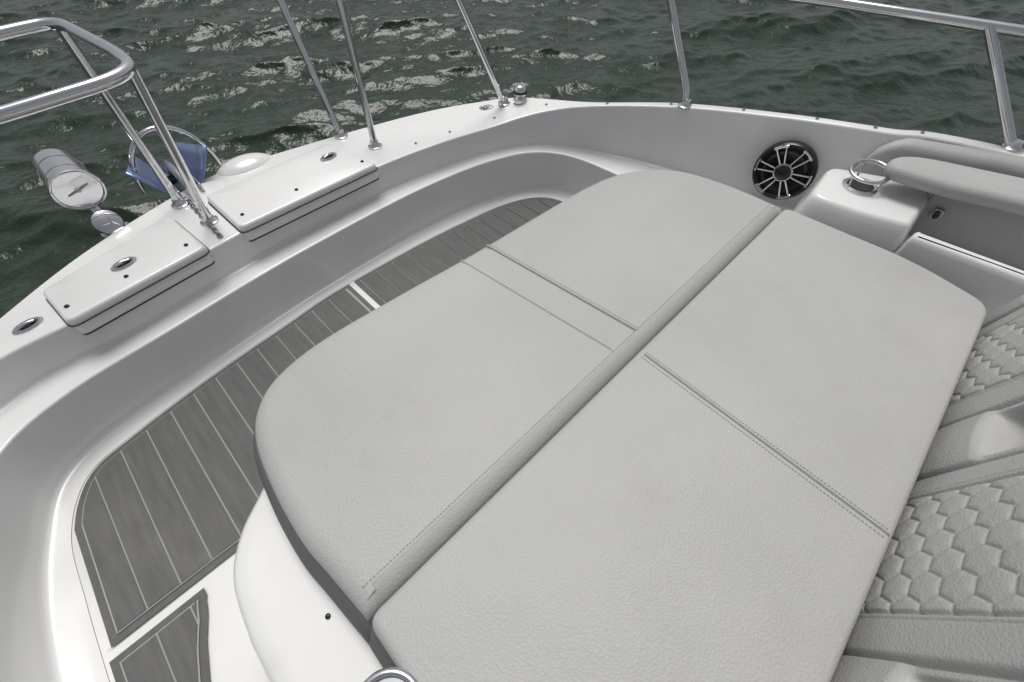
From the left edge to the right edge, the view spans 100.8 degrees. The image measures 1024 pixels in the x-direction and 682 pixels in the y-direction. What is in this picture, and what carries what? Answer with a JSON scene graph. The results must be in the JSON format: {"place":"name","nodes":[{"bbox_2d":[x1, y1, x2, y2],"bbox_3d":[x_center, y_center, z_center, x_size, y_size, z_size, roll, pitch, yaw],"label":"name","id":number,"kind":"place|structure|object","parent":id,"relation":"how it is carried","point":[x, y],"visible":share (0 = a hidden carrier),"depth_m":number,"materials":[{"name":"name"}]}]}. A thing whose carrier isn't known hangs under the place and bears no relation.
{"place":"outdoors","nodes":[
{"label":"outdoors","id":0,"kind":"place"},
{"bbox_2d":[0,0,1023,317],"bbox_3d":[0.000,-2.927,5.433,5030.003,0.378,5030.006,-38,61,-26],"label":"water","id":1,"kind":"structure","parent":0,"point":[226,80],"depth_m":6.31,"materials":[{"name":"green liquid"}]},
{"bbox_2d":[0,98,1023,681],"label":"motorboat hull","id":2,"kind":"object","parent":1,"relation":"on","point":[76,408],"visible":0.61,"depth_m":1.33,"materials":[{"name":"white plastic"}]},
{"bbox_2d":[12,316,43,334],"bbox_3d":[-1.232,-0.043,1.073,0.067,0.014,0.042,-38,61,-26],"label":"mooring cleat","id":3,"kind":"object","parent":2,"relation":"attached to","point":[27,325],"visible":1,"depth_m":1.07,"materials":[{"name":"silver metal"}]},
{"bbox_2d":[32,148,128,238],"bbox_3d":[-1.311,-0.449,1.294,0.127,0.213,0.243,-38,61,-26],"label":"spotlight","id":4,"kind":"object","parent":2,"relation":"attached to","point":[70,180],"visible":0.98,"depth_m":1.25,"materials":[{"name":"silver metal"}]},
{"bbox_2d":[44,217,214,334],"bbox_3d":[-1.099,-0.206,1.217,0.254,0.065,0.386,31,58,22],"label":"storage hatch lid","id":5,"kind":"object","parent":2,"relation":"on","point":[96,294],"visible":0.99,"depth_m":1.17,"materials":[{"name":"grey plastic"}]},
{"bbox_2d":[110,257,136,271],"bbox_3d":[-1.089,-0.219,1.183,0.067,0.014,0.042,-38,61,-26],"label":"mooring cleat","id":6,"kind":"object","parent":5,"relation":"on","point":[123,264],"visible":1,"depth_m":1.18,"materials":[{"name":"silver metal"}]},
{"bbox_2d":[109,588,210,681],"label":"deck mat","id":7,"kind":"object","parent":2,"relation":"on","point":[172,647],"visible":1,"depth_m":0.88,"materials":[{"name":"grey wood"}]},
{"bbox_2d":[125,125,221,197],"bbox_3d":[-1.179,-0.616,1.470,0.277,0.264,0.370,-38,61,-26],"label":"anchor","id":8,"kind":"object","parent":2,"relation":"on","point":[140,172],"visible":0.66,"depth_m":1.46,"materials":[{"name":"blue metal"}]},
{"bbox_2d":[184,196,222,237],"bbox_3d":[-0.992,-0.399,1.355,0.017,0.017,0.298,-38,61,-26],"label":"anchor chain","id":9,"kind":"object","parent":2,"relation":"on","point":[192,205],"visible":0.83,"depth_m":1.35,"materials":[{"name":"silver metal"}]},
{"bbox_2d":[74,285,374,651],"bbox_3d":[-0.726,0.219,1.223,0.949,0.005,0.599,-38,61,-26],"label":"deck mat","id":10,"kind":"object","parent":2,"relation":"on","point":[169,497],"visible":0.64,"depth_m":1.09,"materials":[{"name":"grey wood"}]},
{"bbox_2d":[216,153,270,175],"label":"dome","id":11,"kind":"structure","parent":2,"relation":"on","point":[242,164],"depth_m":1.53,"materials":[{"name":"white plastic"}]},
{"bbox_2d":[207,144,378,241],"bbox_3d":[-0.755,-0.545,1.484,0.525,0.065,0.289,-38,61,-26],"label":"storage hatch lid","id":12,"kind":"object","parent":2,"relation":"on","point":[261,204],"visible":0.94,"depth_m":1.43,"materials":[{"name":"grey plastic"}]},
{"bbox_2d":[320,152,336,161],"bbox_3d":[-0.670,-0.676,1.542,0.067,0.014,0.042,-38,61,-26],"label":"mooring cleat","id":13,"kind":"object","parent":12,"relation":"on","point":[328,156],"visible":1,"depth_m":1.54,"materials":[{"name":"silver metal"}]},
{"bbox_2d":[233,488,382,681],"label":"sun lounge base","id":14,"kind":"object","parent":2,"relation":"on","point":[300,627],"visible":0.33,"depth_m":0.72,"materials":[{"name":"white plastic"}]},
{"bbox_2d":[363,667,417,681],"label":"drink holder","id":15,"kind":"object","parent":14,"relation":"on","point":[392,674],"visible":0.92,"depth_m":0.58,"materials":[{"name":"silver metal"}]},
{"bbox_2d":[253,170,986,681],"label":"sun pad","id":16,"kind":"object","parent":14,"relation":"on","point":[657,426],"visible":1,"depth_m":0.81,"materials":[{"name":"white leather"}]},
{"bbox_2d":[831,295,1023,681],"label":"quilted backrest","id":17,"kind":"object","parent":14,"relation":"on","point":[944,601],"visible":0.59,"depth_m":0.63,"materials":[{"name":"grey leather"}]},
{"bbox_2d":[354,198,561,305],"bbox_3d":[0.018,-0.268,1.606,0.936,0.005,0.776,-38,61,-26],"label":"deck mat","id":18,"kind":"object","parent":2,"relation":"on","point":[392,279],"visible":0.31,"depth_m":1.68,"materials":[{"name":"grey wood"}]},
{"bbox_2d":[479,104,493,109],"bbox_3d":[-0.110,-1.019,1.840,0.067,0.014,0.042,-4,52,-3],"label":"mooring cleat","id":19,"kind":"object","parent":2,"relation":"attached to","point":[483,107],"visible":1,"depth_m":1.83,"materials":[{"name":"silver metal"}]},
{"bbox_2d":[0,0,1023,226],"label":"bow rail","id":20,"kind":"object","parent":2,"relation":"on","point":[121,73],"visible":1,"depth_m":1.17,"materials":[{"name":"silver metal"}]},
{"bbox_2d":[513,84,526,103],"bbox_3d":[0.035,-1.056,1.803,0.060,0.065,0.060,-38,61,-26],"label":"navigation light","id":21,"kind":"object","parent":2,"relation":"on","point":[520,91],"visible":1,"depth_m":1.79,"materials":[{"name":"silver metal"}]},
{"bbox_2d":[752,140,818,199],"bbox_3d":[0.939,-0.586,1.462,0.192,0.194,0.055,31,58,22],"label":"marine speaker","id":22,"kind":"object","parent":2,"relation":"attached to","point":[787,169],"visible":1,"depth_m":1.45},
{"bbox_2d":[793,169,1023,314],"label":"side console","id":23,"kind":"object","parent":2,"relation":"on","point":[887,215],"visible":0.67,"depth_m":1.19,"materials":[{"name":"white plastic"}]},
{"bbox_2d":[842,159,889,195],"bbox_3d":[1.048,-0.486,1.250,0.117,0.058,0.110,-38,61,-26],"label":"cup holder","id":24,"kind":"object","parent":23,"relation":"on","point":[854,183],"visible":0.92,"depth_m":1.25,"materials":[{"name":"silver metal"}]},
{"bbox_2d":[853,138,1023,269],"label":"side bench seat","id":25,"kind":"object","parent":2,"relation":"attached to","point":[975,203],"visible":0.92,"depth_m":1.20,"materials":[{"name":"grey plastic"}]}
]}

